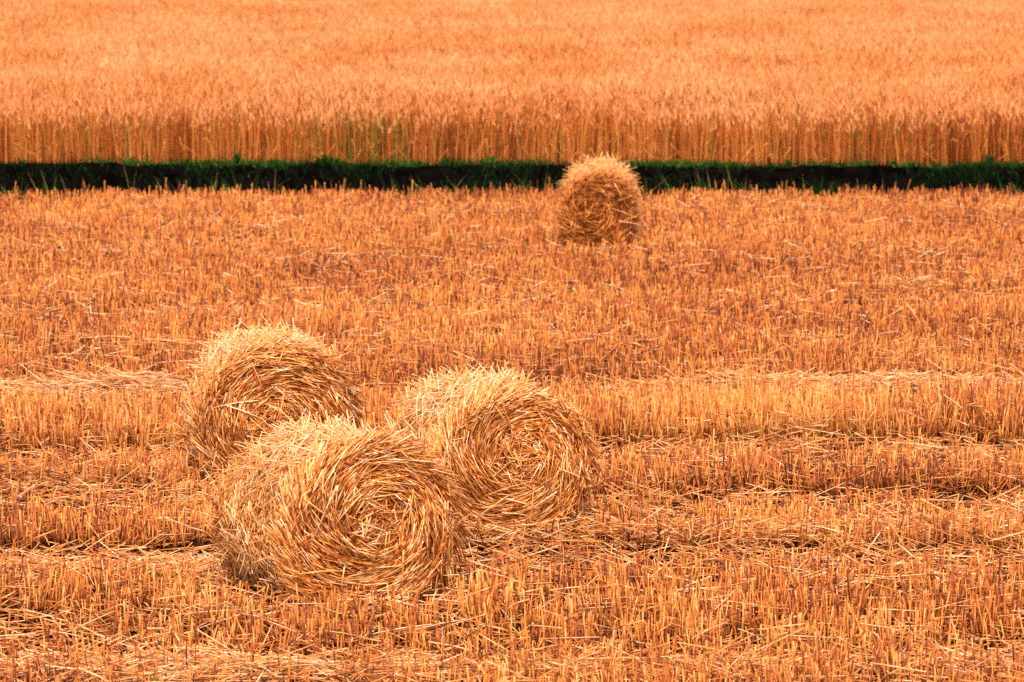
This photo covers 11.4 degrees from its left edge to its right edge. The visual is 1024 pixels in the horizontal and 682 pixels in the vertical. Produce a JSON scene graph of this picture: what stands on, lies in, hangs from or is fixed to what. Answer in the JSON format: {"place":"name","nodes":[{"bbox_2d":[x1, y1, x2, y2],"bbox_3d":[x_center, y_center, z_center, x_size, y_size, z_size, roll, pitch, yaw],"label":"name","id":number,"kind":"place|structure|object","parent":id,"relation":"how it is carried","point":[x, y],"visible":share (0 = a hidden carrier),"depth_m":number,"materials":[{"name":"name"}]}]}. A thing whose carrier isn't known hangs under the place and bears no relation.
{"place":"outdoors","nodes":[
{"label":"outdoors","id":0,"kind":"place"},
{"bbox_2d":[0,60,1023,681],"bbox_3d":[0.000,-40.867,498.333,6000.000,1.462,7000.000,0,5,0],"label":"ground","id":1,"kind":"structure","parent":0,"point":[436,178],"depth_m":43.72,"materials":[{"name":"soil"}]},
{"bbox_2d":[0,364,190,397],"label":"straw swath","id":2,"kind":"object","parent":1,"relation":"on","point":[73,381],"visible":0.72,"depth_m":25.53,"materials":[{"name":"beige plant"}]},
{"bbox_2d":[1,441,198,488],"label":"straw swath","id":3,"kind":"object","parent":1,"relation":"on","point":[51,474],"visible":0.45,"depth_m":21.92,"materials":[{"name":"yellow plant"}]},
{"bbox_2d":[0,544,226,583],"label":"straw swath","id":4,"kind":"object","parent":1,"relation":"on","point":[134,556],"visible":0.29,"depth_m":18.85,"materials":[{"name":"plant"}]},
{"bbox_2d":[113,296,351,322],"bbox_3d":[-1.593,-0.170,30.160,1.534,0.172,0.907,-2,5,-19],"label":"straw swath","id":5,"kind":"object","parent":1,"relation":"on","point":[154,311],"visible":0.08,"depth_m":30.12,"materials":[{"name":"orange plant"}]},
{"bbox_2d":[231,151,242,163],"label":"weed plant","id":6,"kind":"object","parent":1,"relation":"on","point":[236,157],"visible":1,"depth_m":44.11,"materials":[{"name":"green plant"}]},
{"bbox_2d":[175,313,368,486],"bbox_3d":[-1.061,0.279,22.053,0.805,0.788,0.841,-1,5,-11],"label":"straw bale","id":7,"kind":"object","parent":1,"relation":"on","point":[239,381],"visible":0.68,"depth_m":21.70},
{"bbox_2d":[321,153,327,164],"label":"weed plant","id":8,"kind":"object","parent":1,"relation":"on","point":[325,156],"visible":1,"depth_m":44.15,"materials":[{"name":"green plant"}]},
{"bbox_2d":[198,408,473,617],"bbox_3d":[-0.654,0.610,18.228,0.788,0.778,0.936,-2,6,-26],"label":"straw bale","id":9,"kind":"object","parent":1,"relation":"on","point":[311,508],"visible":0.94,"depth_m":17.91},
{"bbox_2d":[383,360,605,539],"bbox_3d":[-0.117,0.449,20.358,0.784,0.748,0.861,-2,5,-21],"label":"straw bale","id":10,"kind":"object","parent":1,"relation":"on","point":[507,447],"visible":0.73,"depth_m":20.03},
{"bbox_2d":[0,218,1020,680],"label":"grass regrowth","id":11,"kind":"object","parent":1,"relation":"on","point":[690,544],"depth_m":19.44,"materials":[{"name":"green plant"}]},
{"bbox_2d":[0,177,1023,681],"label":"stubble","id":12,"kind":"object","parent":1,"relation":"on","point":[912,211],"visible":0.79,"depth_m":26.06,"materials":[{"name":"orange plant"}]},
{"bbox_2d":[0,0,1023,166],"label":"wheat","id":13,"kind":"object","parent":1,"relation":"on","point":[920,79],"visible":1,"depth_m":47.78,"materials":[{"name":"orange plant"}]},
{"bbox_2d":[0,191,1023,681],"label":"loose straw","id":14,"kind":"object","parent":1,"relation":"on","point":[6,489],"visible":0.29,"depth_m":20.48,"materials":[{"name":"plant"}]},
{"bbox_2d":[0,628,1023,681],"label":"straw swath","id":15,"kind":"object","parent":1,"relation":"on","point":[229,661],"visible":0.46,"depth_m":16.45,"materials":[{"name":"plant"}]},
{"bbox_2d":[552,148,648,252],"bbox_3d":[0.617,-0.939,35.823,0.688,0.795,0.885,0,5,3],"label":"straw bale","id":16,"kind":"object","parent":1,"relation":"on","point":[599,199],"visible":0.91,"depth_m":35.45},
{"bbox_2d":[784,159,792,166],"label":"weed plant","id":17,"kind":"object","parent":1,"relation":"on","point":[788,163],"visible":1,"depth_m":43.92,"materials":[{"name":"green plant"}]},
{"bbox_2d":[577,497,1023,547],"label":"straw swath","id":18,"kind":"object","parent":1,"relation":"on","point":[810,531],"visible":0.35,"depth_m":19.93,"materials":[{"name":"plant"}]},
{"bbox_2d":[589,363,1023,399],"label":"straw swath","id":19,"kind":"object","parent":1,"relation":"on","point":[893,377],"visible":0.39,"depth_m":25.47,"materials":[{"name":"plant"}]},
{"bbox_2d":[982,154,994,164],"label":"weed plant","id":20,"kind":"object","parent":1,"relation":"on","point":[987,157],"visible":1,"depth_m":43.85,"materials":[{"name":"green plant"}]},
{"bbox_2d":[0,153,1023,203],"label":"ditch grass","id":21,"kind":"structure","parent":0,"point":[519,163],"depth_m":43.88,"materials":[{"name":"green plant"}]}
]}

